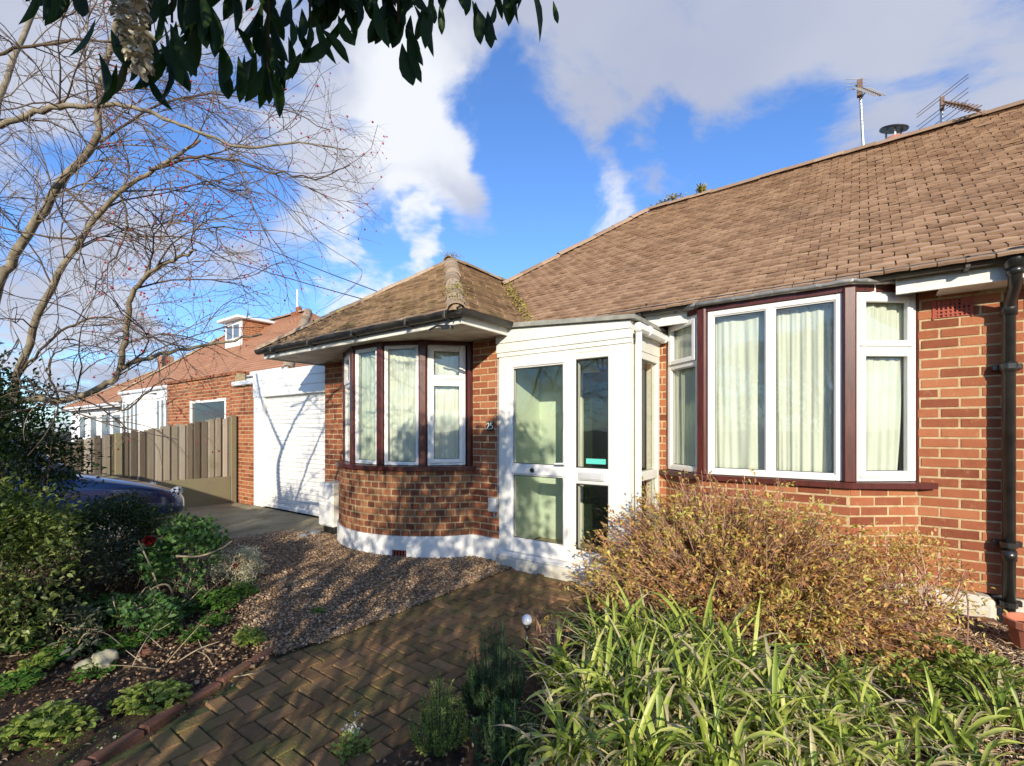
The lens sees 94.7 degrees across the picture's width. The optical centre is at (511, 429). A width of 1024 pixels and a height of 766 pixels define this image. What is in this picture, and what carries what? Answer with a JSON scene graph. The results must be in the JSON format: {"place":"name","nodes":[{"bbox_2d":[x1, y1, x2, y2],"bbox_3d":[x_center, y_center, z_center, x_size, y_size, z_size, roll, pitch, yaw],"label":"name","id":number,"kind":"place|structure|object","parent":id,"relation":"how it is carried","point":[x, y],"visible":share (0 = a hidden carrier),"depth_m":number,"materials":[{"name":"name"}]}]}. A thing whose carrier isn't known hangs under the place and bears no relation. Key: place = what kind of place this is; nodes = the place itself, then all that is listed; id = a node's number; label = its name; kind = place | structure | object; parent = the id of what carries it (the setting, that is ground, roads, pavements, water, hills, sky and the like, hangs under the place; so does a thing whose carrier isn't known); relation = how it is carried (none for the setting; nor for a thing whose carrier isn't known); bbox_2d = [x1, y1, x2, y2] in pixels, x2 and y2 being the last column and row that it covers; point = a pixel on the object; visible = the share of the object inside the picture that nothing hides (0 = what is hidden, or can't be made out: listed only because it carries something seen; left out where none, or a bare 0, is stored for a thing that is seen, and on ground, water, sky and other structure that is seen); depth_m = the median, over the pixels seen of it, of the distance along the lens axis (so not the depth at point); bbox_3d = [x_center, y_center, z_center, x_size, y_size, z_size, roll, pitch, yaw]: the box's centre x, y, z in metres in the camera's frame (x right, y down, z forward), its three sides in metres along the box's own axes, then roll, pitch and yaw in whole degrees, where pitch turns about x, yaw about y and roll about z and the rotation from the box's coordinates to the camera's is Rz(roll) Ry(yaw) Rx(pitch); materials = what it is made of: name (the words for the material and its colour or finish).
{"place":"outdoors","nodes":[
{"label":"outdoors","id":0,"kind":"place"},
{"bbox_2d":[60,350,173,441],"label":"white house","id":1,"kind":"structure","parent":0,"point":[95,411],"depth_m":26.63,"materials":[{"name":"tile"}]},
{"bbox_2d":[0,502,323,576],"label":"driveway","id":2,"kind":"structure","parent":0,"point":[238,519],"depth_m":7.39,"materials":[{"name":"concrete"}]},
{"bbox_2d":[3,440,184,544],"bbox_3d":[-6.244,0.682,5.265,2.140,1.475,4.185,0,0,36],"label":"parked car","id":3,"kind":"object","parent":2,"relation":"on","point":[159,494],"visible":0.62,"depth_m":5.81,"materials":[{"name":"paint"}]},
{"bbox_2d":[253,365,324,516],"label":"garage","id":4,"kind":"structure","parent":0,"point":[289,439],"depth_m":8.23,"materials":[{"name":"paint"}]},
{"bbox_2d":[266,392,324,516],"bbox_3d":[-3.700,0.382,8.153,2.070,2.065,0.080,0,0,36],"label":"garage door","id":5,"kind":"structure","parent":4,"relation":"in","point":[295,423],"depth_m":8.14,"materials":[{"name":"plastic"}]},
{"bbox_2d":[99,568,615,765],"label":"path","id":6,"kind":"structure","parent":0,"point":[298,708],"depth_m":2.69,"materials":[{"name":"brick"}]},
{"bbox_2d":[27,573,496,765],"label":"brick edging","id":7,"kind":"object","parent":6,"relation":"on","point":[60,752],"visible":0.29,"depth_m":2.25,"materials":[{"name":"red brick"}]},
{"bbox_2d":[329,711,374,764],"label":"flowering weed","id":8,"kind":"object","parent":6,"relation":"on","point":[353,734],"visible":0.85,"depth_m":2.12,"materials":[{"name":"green plant"}]},
{"bbox_2d":[0,432,1023,765],"bbox_3d":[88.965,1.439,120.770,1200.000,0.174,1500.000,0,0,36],"label":"ground","id":9,"kind":"structure","parent":0,"point":[120,728],"depth_m":2.52,"materials":[{"name":"soil"}]},
{"bbox_2d":[0,668,46,697],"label":"leafy clump","id":10,"kind":"object","parent":9,"relation":"on","point":[20,684],"visible":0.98,"depth_m":2.56,"materials":[{"name":"green plant"}]},
{"bbox_2d":[0,624,56,652],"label":"leafy clump","id":11,"kind":"object","parent":9,"relation":"on","point":[10,650],"visible":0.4,"depth_m":2.97,"materials":[{"name":"green plant"}]},
{"bbox_2d":[5,652,59,679],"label":"leafy clump","id":12,"kind":"object","parent":9,"relation":"on","point":[34,661],"visible":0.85,"depth_m":2.73,"materials":[{"name":"green plant"}]},
{"bbox_2d":[0,698,100,751],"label":"leafy clump","id":13,"kind":"object","parent":9,"relation":"on","point":[48,723],"visible":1,"depth_m":2.20,"materials":[{"name":"green plant"}]},
{"bbox_2d":[0,468,104,655],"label":"evergreen bush","id":14,"kind":"object","parent":9,"relation":"on","point":[20,546],"visible":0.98,"depth_m":3.02,"materials":[{"name":"green plant"}]},
{"bbox_2d":[0,576,112,651],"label":"dark shrub","id":15,"kind":"object","parent":9,"relation":"on","point":[58,598],"visible":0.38,"depth_m":3.28,"materials":[{"name":"green plant"}]},
{"bbox_2d":[0,342,114,618],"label":"evergreen bush","id":16,"kind":"object","parent":9,"relation":"on","point":[14,454],"visible":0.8,"depth_m":3.60,"materials":[{"name":"green plant"}]},
{"bbox_2d":[30,637,90,664],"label":"leafy clump","id":17,"kind":"object","parent":9,"relation":"on","point":[56,652],"visible":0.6,"depth_m":2.87,"materials":[{"name":"green plant"}]},
{"bbox_2d":[30,600,106,660],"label":"plant","id":18,"kind":"object","parent":9,"relation":"on","point":[74,616],"visible":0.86,"depth_m":3.04,"materials":[{"name":"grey plant"}]},
{"bbox_2d":[67,661,119,683],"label":"leafy clump","id":19,"kind":"object","parent":9,"relation":"on","point":[84,674],"visible":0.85,"depth_m":2.71,"materials":[{"name":"green plant"}]},
{"bbox_2d":[45,525,148,606],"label":"grey shrub","id":20,"kind":"object","parent":9,"relation":"on","point":[110,587],"visible":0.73,"depth_m":3.69,"materials":[{"name":"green plant"}]},
{"bbox_2d":[91,649,118,669],"bbox_3d":[-2.438,1.377,2.831,0.220,0.107,0.122,0,0,34],"label":"pale stone","id":21,"kind":"object","parent":9,"relation":"on","point":[105,658],"visible":0.91,"depth_m":2.79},
{"bbox_2d":[71,592,142,630],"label":"leafy clump","id":22,"kind":"object","parent":9,"relation":"on","point":[98,602],"visible":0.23,"depth_m":3.39,"materials":[{"name":"green plant"}]},
{"bbox_2d":[41,486,184,599],"bbox_3d":[-3.618,0.990,4.240,1.183,0.932,1.223,0,0,-5],"label":"dark shrub","id":23,"kind":"object","parent":9,"relation":"on","point":[125,516],"visible":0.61,"depth_m":4.22,"materials":[{"name":"green plant"}]},
{"bbox_2d":[87,729,143,765],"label":"edging brick","id":24,"kind":"object","parent":9,"relation":"on","point":[107,752],"visible":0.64,"depth_m":2.13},
{"bbox_2d":[94,631,150,653],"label":"leafy clump","id":25,"kind":"object","parent":9,"relation":"on","point":[124,643],"visible":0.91,"depth_m":3.03,"materials":[{"name":"green plant"}]},
{"bbox_2d":[0,548,271,762],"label":"soil crumbs","id":26,"kind":"object","parent":9,"relation":"on","point":[7,755],"visible":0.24,"depth_m":2.83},
{"bbox_2d":[0,562,272,678],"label":"dead stems","id":27,"kind":"object","parent":9,"relation":"on","point":[145,664],"visible":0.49,"depth_m":2.93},
{"bbox_2d":[37,415,236,507],"bbox_3d":[-8.198,0.605,5.728,0.105,1.789,9.100,0,0,36],"label":"fence","id":28,"kind":"object","parent":9,"relation":"on","point":[195,471],"visible":0.58,"depth_m":8.64,"materials":[{"name":"brown wood"}]},
{"bbox_2d":[0,543,276,763],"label":"leaf litter","id":29,"kind":"object","parent":9,"relation":"on","point":[103,685],"visible":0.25,"depth_m":2.86,"materials":[{"name":"plant"}]},
{"bbox_2d":[100,586,184,636],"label":"plant","id":30,"kind":"object","parent":9,"relation":"on","point":[153,603],"visible":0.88,"depth_m":3.27,"materials":[{"name":"green plant"}]},
{"bbox_2d":[105,678,193,715],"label":"leafy clump","id":31,"kind":"object","parent":9,"relation":"on","point":[174,687],"visible":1,"depth_m":2.47,"materials":[{"name":"green plant"}]},
{"bbox_2d":[133,615,182,638],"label":"leafy clump","id":32,"kind":"object","parent":9,"relation":"on","point":[164,632],"visible":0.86,"depth_m":3.16,"materials":[{"name":"green plant"}]},
{"bbox_2d":[139,702,184,733],"bbox_3d":[-1.754,1.479,2.372,0.063,0.113,0.214,0,0,12],"label":"edging brick","id":33,"kind":"object","parent":9,"relation":"on","point":[158,721],"visible":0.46,"depth_m":2.34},
{"bbox_2d":[126,509,238,605],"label":"rose bush","id":34,"kind":"object","parent":9,"relation":"on","point":[181,535],"visible":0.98,"depth_m":3.83,"materials":[{"name":"green plant"}]},
{"bbox_2d":[175,624,212,644],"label":"leafy clump","id":35,"kind":"object","parent":9,"relation":"on","point":[202,631],"visible":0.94,"depth_m":3.14,"materials":[{"name":"green plant"}]},
{"bbox_2d":[0,0,389,477],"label":"crab apple tree","id":36,"kind":"object","parent":9,"relation":"on","point":[37,219],"visible":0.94,"depth_m":3.33,"materials":[{"name":"brown plant"}]},
{"bbox_2d":[181,682,220,706],"bbox_3d":[-1.700,1.488,2.587,0.062,0.113,0.214,0,0,14],"label":"edging brick","id":37,"kind":"object","parent":9,"relation":"on","point":[211,688],"visible":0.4,"depth_m":2.57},
{"bbox_2d":[165,371,254,505],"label":"brick outbuilding","id":38,"kind":"structure","parent":9,"relation":"on","point":[230,401],"depth_m":9.93,"materials":[{"name":"brick"}]},
{"bbox_2d":[190,398,225,422],"bbox_3d":[-6.829,-0.270,10.626,1.920,0.840,0.080,0,0,36],"label":"window","id":39,"kind":"structure","parent":38,"relation":"in","point":[196,415],"depth_m":10.65,"materials":[{"name":"glass"}]},
{"bbox_2d":[185,587,241,612],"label":"leafy clump","id":40,"kind":"object","parent":9,"relation":"on","point":[210,597],"visible":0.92,"depth_m":3.70,"materials":[{"name":"green plant"}]},
{"bbox_2d":[199,610,232,627],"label":"leafy clump","id":41,"kind":"object","parent":9,"relation":"on","point":[214,617],"visible":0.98,"depth_m":3.43,"materials":[{"name":"green plant"}]},
{"bbox_2d":[117,290,335,432],"bbox_3d":[-8.965,-1.800,17.770,13.296,6.500,6.460,0,0,36],"label":"neighbouring bungalow","id":42,"kind":"object","parent":9,"relation":"on","point":[253,362],"visible":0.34,"depth_m":16.75,"materials":[{"name":"tile"}]},
{"bbox_2d":[216,661,251,684],"bbox_3d":[-1.647,1.478,2.802,0.065,0.114,0.214,0,0,16],"label":"edging brick","id":43,"kind":"object","parent":9,"relation":"on","point":[243,667],"visible":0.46,"depth_m":2.78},
{"bbox_2d":[206,542,273,586],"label":"silvery plant","id":44,"kind":"object","parent":9,"relation":"on","point":[247,559],"visible":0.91,"depth_m":4.18,"materials":[{"name":"plant"}]},
{"bbox_2d":[231,625,267,646],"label":"leafy clump","id":45,"kind":"object","parent":9,"relation":"on","point":[248,638],"visible":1,"depth_m":3.10,"materials":[{"name":"green plant"}]},
{"bbox_2d":[40,544,461,685],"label":"loose stones","id":46,"kind":"object","parent":9,"relation":"on","point":[253,666],"visible":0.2,"depth_m":3.08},
{"bbox_2d":[18,0,558,117],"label":"evergreen shrub","id":47,"kind":"object","parent":9,"relation":"on","point":[136,50],"visible":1,"depth_m":1.28,"materials":[{"name":"green plant"}]},
{"bbox_2d":[186,530,511,654],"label":"gravel","id":48,"kind":"structure","parent":9,"relation":"on","point":[330,552],"depth_m":4.43,"materials":[{"name":"gravel"}]},
{"bbox_2d":[319,480,338,534],"bbox_3d":[-2.472,1.100,6.643,0.340,0.740,0.375,0,0,36],"label":"utility cabinet","id":49,"kind":"object","parent":48,"relation":"on","point":[328,504],"visible":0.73,"depth_m":6.48,"materials":[{"name":"plastic"}]},
{"bbox_2d":[409,673,471,756],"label":"feathery shrub","id":50,"kind":"object","parent":9,"relation":"on","point":[441,739],"visible":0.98,"depth_m":2.09,"materials":[{"name":"green plant"}]},
{"bbox_2d":[458,664,496,712],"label":"feathery shrub","id":51,"kind":"object","parent":9,"relation":"on","point":[471,701],"visible":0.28,"depth_m":2.44,"materials":[{"name":"green plant"}]},
{"bbox_2d":[463,612,526,715],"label":"feathery shrub","id":52,"kind":"object","parent":9,"relation":"on","point":[498,684],"visible":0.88,"depth_m":2.38,"materials":[{"name":"green plant"}]},
{"bbox_2d":[466,694,542,765],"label":"feathery shrub","id":53,"kind":"object","parent":9,"relation":"on","point":[503,749],"visible":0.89,"depth_m":2.04,"materials":[{"name":"green plant"}]},
{"bbox_2d":[498,702,564,765],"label":"strap leaf clump","id":54,"kind":"object","parent":9,"relation":"on","point":[532,751],"visible":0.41,"depth_m":2.01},
{"bbox_2d":[533,614,573,653],"bbox_3d":[0.276,1.333,3.125,0.256,0.249,0.283,0,0,-11],"label":"yellow shrublet","id":55,"kind":"object","parent":9,"relation":"on","point":[543,636],"visible":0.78,"depth_m":3.11,"materials":[{"name":"green plant"}]},
{"bbox_2d":[508,618,615,709],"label":"strap leaf clump","id":56,"kind":"object","parent":9,"relation":"on","point":[550,672],"visible":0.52,"depth_m":2.62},
{"bbox_2d":[493,676,645,765],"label":"strap leaf clump","id":57,"kind":"object","parent":9,"relation":"on","point":[566,750],"visible":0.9,"depth_m":1.95,"materials":[{"name":"plant"}]},
{"bbox_2d":[562,607,633,650],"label":"plant","id":58,"kind":"object","parent":9,"relation":"on","point":[579,625],"visible":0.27,"depth_m":3.04,"materials":[{"name":"green plant"}]},
{"bbox_2d":[519,619,678,759],"bbox_3d":[0.419,1.219,2.302,0.788,0.432,0.824,0,0,-13],"label":"strap leaf clump","id":59,"kind":"object","parent":9,"relation":"on","point":[585,682],"visible":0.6,"depth_m":2.36,"materials":[{"name":"plant"}]},
{"bbox_2d":[541,590,685,697],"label":"strap leaf clump","id":60,"kind":"object","parent":9,"relation":"on","point":[594,635],"visible":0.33,"depth_m":2.79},
{"bbox_2d":[520,606,736,765],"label":"strap leaf clump","id":61,"kind":"object","parent":9,"relation":"on","point":[631,688],"visible":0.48,"depth_m":2.25,"materials":[{"name":"plant"}]},
{"bbox_2d":[254,99,1023,627],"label":"bungalow","id":62,"kind":"object","parent":9,"relation":"on","point":[564,441],"visible":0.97,"depth_m":4.64,"materials":[{"name":"red brick"}]},
{"bbox_2d":[344,353,349,461],"bbox_3d":[-2.070,-0.285,6.037,0.081,1.380,0.424,0,0,-30],"label":"window","id":63,"kind":"structure","parent":62,"relation":"in","point":[347,358],"depth_m":6.18,"materials":[{"name":"plastic"}]},
{"bbox_2d":[355,347,375,464],"bbox_3d":[-1.728,-0.285,5.664,0.424,1.380,0.065,0,0,36],"label":"window","id":64,"kind":"structure","parent":62,"relation":"in","point":[358,353],"depth_m":5.75,"materials":[{"name":"plastic"}]},
{"bbox_2d":[361,352,374,459],"bbox_3d":[-1.702,-0.290,5.699,0.509,1.400,0.053,0,0,36],"label":"curtain","id":65,"kind":"object","parent":62,"relation":"hanging from","point":[367,406],"visible":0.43,"depth_m":5.73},
{"bbox_2d":[384,345,418,464],"bbox_3d":[-1.268,-0.285,5.455,0.424,1.380,0.065,0,0,12],"label":"window","id":66,"kind":"structure","parent":62,"relation":"in","point":[386,348],"depth_m":5.47,"materials":[{"name":"plastic"}]},
{"bbox_2d":[389,349,415,460],"bbox_3d":[-1.258,-0.290,5.498,0.511,1.400,0.048,0,0,12],"label":"curtain","id":67,"kind":"object","parent":62,"relation":"hanging from","point":[402,404],"visible":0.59,"depth_m":5.50,"materials":[{"name":"fabric"}]},
{"bbox_2d":[427,345,464,464],"bbox_3d":[-0.756,-0.285,5.446,0.433,1.380,0.081,0,0,-12],"label":"window","id":68,"kind":"structure","parent":62,"relation":"in","point":[433,380],"depth_m":5.41,"materials":[{"name":"plastic"}]},
{"bbox_2d":[427,347,465,465],"bbox_3d":[-0.766,-0.290,5.495,0.488,1.400,0.034,0,0,-12],"label":"curtain","id":69,"kind":"object","parent":62,"relation":"hanging from","point":[446,422],"visible":0.48,"depth_m":5.50,"materials":[{"name":"fabric"}]},
{"bbox_2d":[506,354,568,561],"bbox_3d":[0.242,0.275,4.853,0.774,2.040,0.122,0,0,36],"label":"porch door","id":70,"kind":"structure","parent":62,"relation":"in","point":[558,551],"depth_m":4.86,"materials":[{"name":"plastic"}]},
{"bbox_2d":[583,369,645,545],"bbox_3d":[1.131,0.325,5.211,0.760,1.950,0.048,0,0,36],"label":"inner door","id":71,"kind":"structure","parent":62,"relation":"in","point":[594,384],"depth_m":5.31,"materials":[{"name":"glass"}]},
{"bbox_2d":[668,314,696,472],"bbox_3d":[1.679,-0.338,4.601,0.081,1.475,0.496,0,0,-14],"label":"window","id":72,"kind":"structure","parent":62,"relation":"in","point":[674,365],"depth_m":4.74,"materials":[{"name":"plastic"}]},
{"bbox_2d":[675,326,694,465],"bbox_3d":[1.717,-0.340,4.601,0.030,1.500,0.523,0,0,-14],"label":"curtain","id":73,"kind":"object","parent":62,"relation":"hanging from","point":[684,416],"visible":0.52,"depth_m":4.66,"materials":[{"name":"fabric"}]},
{"bbox_2d":[715,312,763,469],"bbox_3d":[2.021,-0.340,4.236,0.493,1.500,0.045,0,0,36],"label":"curtain","id":74,"kind":"object","parent":62,"relation":"hanging from","point":[739,391],"visible":0.71,"depth_m":4.23,"materials":[{"name":"fabric"}]},
{"bbox_2d":[708,293,841,480],"bbox_3d":[2.197,-0.338,4.011,1.004,1.475,0.065,0,0,36],"label":"window","id":75,"kind":"structure","parent":62,"relation":"in","point":[769,309],"depth_m":3.98,"materials":[{"name":"plastic"}]},
{"bbox_2d":[777,304,832,472],"bbox_3d":[2.432,-0.340,3.938,0.487,1.500,0.043,0,0,36],"label":"curtain","id":76,"kind":"object","parent":62,"relation":"hanging from","point":[805,389],"visible":0.66,"depth_m":3.92,"materials":[{"name":"fabric"}]},
{"bbox_2d":[846,78,885,145],"bbox_3d":[4.512,-4.022,6.031,0.259,1.246,0.462,0,0,9],"label":"television aerial","id":77,"kind":"object","parent":62,"relation":"attached to","point":[861,89],"visible":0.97,"depth_m":6.14,"materials":[{"name":"metal"}]},
{"bbox_2d":[866,303,902,481],"bbox_3d":[2.872,-0.340,3.730,0.468,1.500,0.048,0,0,-2],"label":"curtain","id":78,"kind":"object","parent":62,"relation":"hanging from","point":[884,379],"visible":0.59,"depth_m":3.73,"materials":[{"name":"fabric"}]},
{"bbox_2d":[857,292,915,480],"bbox_3d":[2.906,-0.338,3.697,0.496,1.475,0.081,0,0,-3],"label":"window","id":79,"kind":"structure","parent":62,"relation":"in","point":[905,348],"depth_m":3.67,"materials":[{"name":"plastic"}]},
{"bbox_2d":[916,74,982,129],"bbox_3d":[5.252,-3.767,5.636,0.220,0.834,0.732,0,0,0],"label":"television aerial","id":80,"kind":"object","parent":62,"relation":"attached to","point":[963,106],"visible":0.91,"depth_m":5.62,"materials":[{"name":"grey metal"}]},
{"bbox_2d":[567,665,729,765],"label":"strap leaf clump","id":81,"kind":"object","parent":9,"relation":"on","point":[638,753],"visible":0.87,"depth_m":1.93,"materials":[{"name":"plant"}]},
{"bbox_2d":[566,573,732,692],"bbox_3d":[0.767,1.186,2.788,1.014,0.495,1.012,0,0,36],"label":"strap leaf clump","id":82,"kind":"object","parent":9,"relation":"on","point":[657,639],"visible":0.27,"depth_m":2.78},
{"bbox_2d":[603,575,818,703],"bbox_3d":[1.080,1.132,2.602,1.020,0.606,1.050,0,0,-41],"label":"strap leaf clump","id":83,"kind":"object","parent":9,"relation":"on","point":[708,612],"visible":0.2,"depth_m":2.66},
{"bbox_2d":[614,672,810,765],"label":"strap leaf clump","id":84,"kind":"object","parent":9,"relation":"on","point":[735,758],"visible":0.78,"depth_m":1.87,"materials":[{"name":"plant"}]},
{"bbox_2d":[610,604,819,765],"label":"strap leaf clump","id":85,"kind":"object","parent":9,"relation":"on","point":[692,671],"visible":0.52,"depth_m":2.14,"materials":[{"name":"plant"}]},
{"bbox_2d":[661,592,844,743],"bbox_3d":[1.196,1.158,2.460,0.943,0.551,0.966,0,0,36],"label":"strap leaf clump","id":86,"kind":"object","parent":9,"relation":"on","point":[737,668],"visible":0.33,"depth_m":2.42,"materials":[{"name":"plant"}]},
{"bbox_2d":[671,632,902,765],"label":"strap leaf clump","id":87,"kind":"object","parent":9,"relation":"on","point":[776,681],"visible":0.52,"depth_m":2.06,"materials":[{"name":"plant"}]},
{"bbox_2d":[559,463,1019,689],"bbox_3d":[1.654,0.892,3.381,2.797,1.300,1.685,0,0,36],"label":"twiggy bush","id":88,"kind":"object","parent":9,"relation":"on","point":[818,603],"visible":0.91,"depth_m":3.06,"materials":[{"name":"brown plant"}]},
{"bbox_2d":[729,704,855,765],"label":"strap leaf clump","id":89,"kind":"object","parent":9,"relation":"on","point":[799,760],"visible":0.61,"depth_m":1.85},
{"bbox_2d":[766,632,892,732],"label":"strap leaf clump","id":90,"kind":"object","parent":9,"relation":"on","point":[832,672],"visible":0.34,"depth_m":2.37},
{"bbox_2d":[760,676,935,765],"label":"strap leaf clump","id":91,"kind":"object","parent":9,"relation":"on","point":[835,724],"visible":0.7,"depth_m":1.99,"materials":[{"name":"plant"}]},
{"bbox_2d":[824,625,909,680],"bbox_3d":[2.078,1.291,2.747,0.436,0.332,0.366,0,0,36],"label":"yellow shrublet","id":92,"kind":"object","parent":9,"relation":"on","point":[864,651],"visible":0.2,"depth_m":2.71,"materials":[{"name":"green plant"}]},
{"bbox_2d":[793,639,954,760],"bbox_3d":[1.681,1.240,2.256,0.643,0.389,0.639,0,0,36],"label":"strap leaf clump","id":93,"kind":"object","parent":9,"relation":"on","point":[861,703],"visible":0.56,"depth_m":2.24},
{"bbox_2d":[778,601,1023,765],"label":"mulch bed","id":94,"kind":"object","parent":9,"relation":"on","point":[1012,654],"depth_m":2.52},
{"bbox_2d":[847,648,976,718],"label":"crinkled plant","id":95,"kind":"object","parent":9,"relation":"on","point":[912,670],"visible":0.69,"depth_m":2.44,"materials":[{"name":"green plant"}]},
{"bbox_2d":[837,691,988,765],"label":"strap leaf clump","id":96,"kind":"object","parent":9,"relation":"on","point":[904,760],"visible":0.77,"depth_m":1.94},
{"bbox_2d":[837,517,1007,650],"bbox_3d":[2.572,1.003,3.050,0.847,0.906,0.581,0,0,36],"label":"twiggy bush","id":97,"kind":"object","parent":9,"relation":"on","point":[900,549],"visible":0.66,"depth_m":2.98,"materials":[{"name":"brown plant"}]},
{"bbox_2d":[857,664,1023,765],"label":"strap leaf clump","id":98,"kind":"object","parent":9,"relation":"on","point":[932,716],"visible":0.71,"depth_m":2.09,"materials":[{"name":"plant"}]},
{"bbox_2d":[895,630,989,679],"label":"crinkled plant","id":99,"kind":"object","parent":9,"relation":"on","point":[949,640],"visible":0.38,"depth_m":2.68,"materials":[{"name":"green plant"}]},
{"bbox_2d":[898,714,1023,765],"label":"strap leaf clump","id":100,"kind":"object","parent":9,"relation":"on","point":[980,760],"visible":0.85,"depth_m":1.94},
{"bbox_2d":[918,647,1023,718],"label":"crinkled plant","id":101,"kind":"object","parent":9,"relation":"on","point":[994,659],"visible":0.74,"depth_m":2.47,"materials":[{"name":"green plant"}]},
{"bbox_2d":[939,664,1023,754],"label":"strap leaf clump","id":102,"kind":"object","parent":9,"relation":"on","point":[998,708],"visible":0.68,"depth_m":2.21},
{"bbox_2d":[1002,612,1023,650],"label":"terracotta pot","id":103,"kind":"object","parent":9,"relation":"on","point":[1013,622],"visible":0.88,"depth_m":2.86,"materials":[{"name":"ceramic"}]},
{"bbox_2d":[0,0,1023,431],"label":"sky","id":104,"kind":"structure","parent":0,"point":[510,155],"materials":[{"name":"blue"}]},
{"bbox_2d":[376,606,1014,765],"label":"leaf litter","id":105,"kind":"object","parent":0,"point":[462,760],"visible":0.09,"depth_m":2.17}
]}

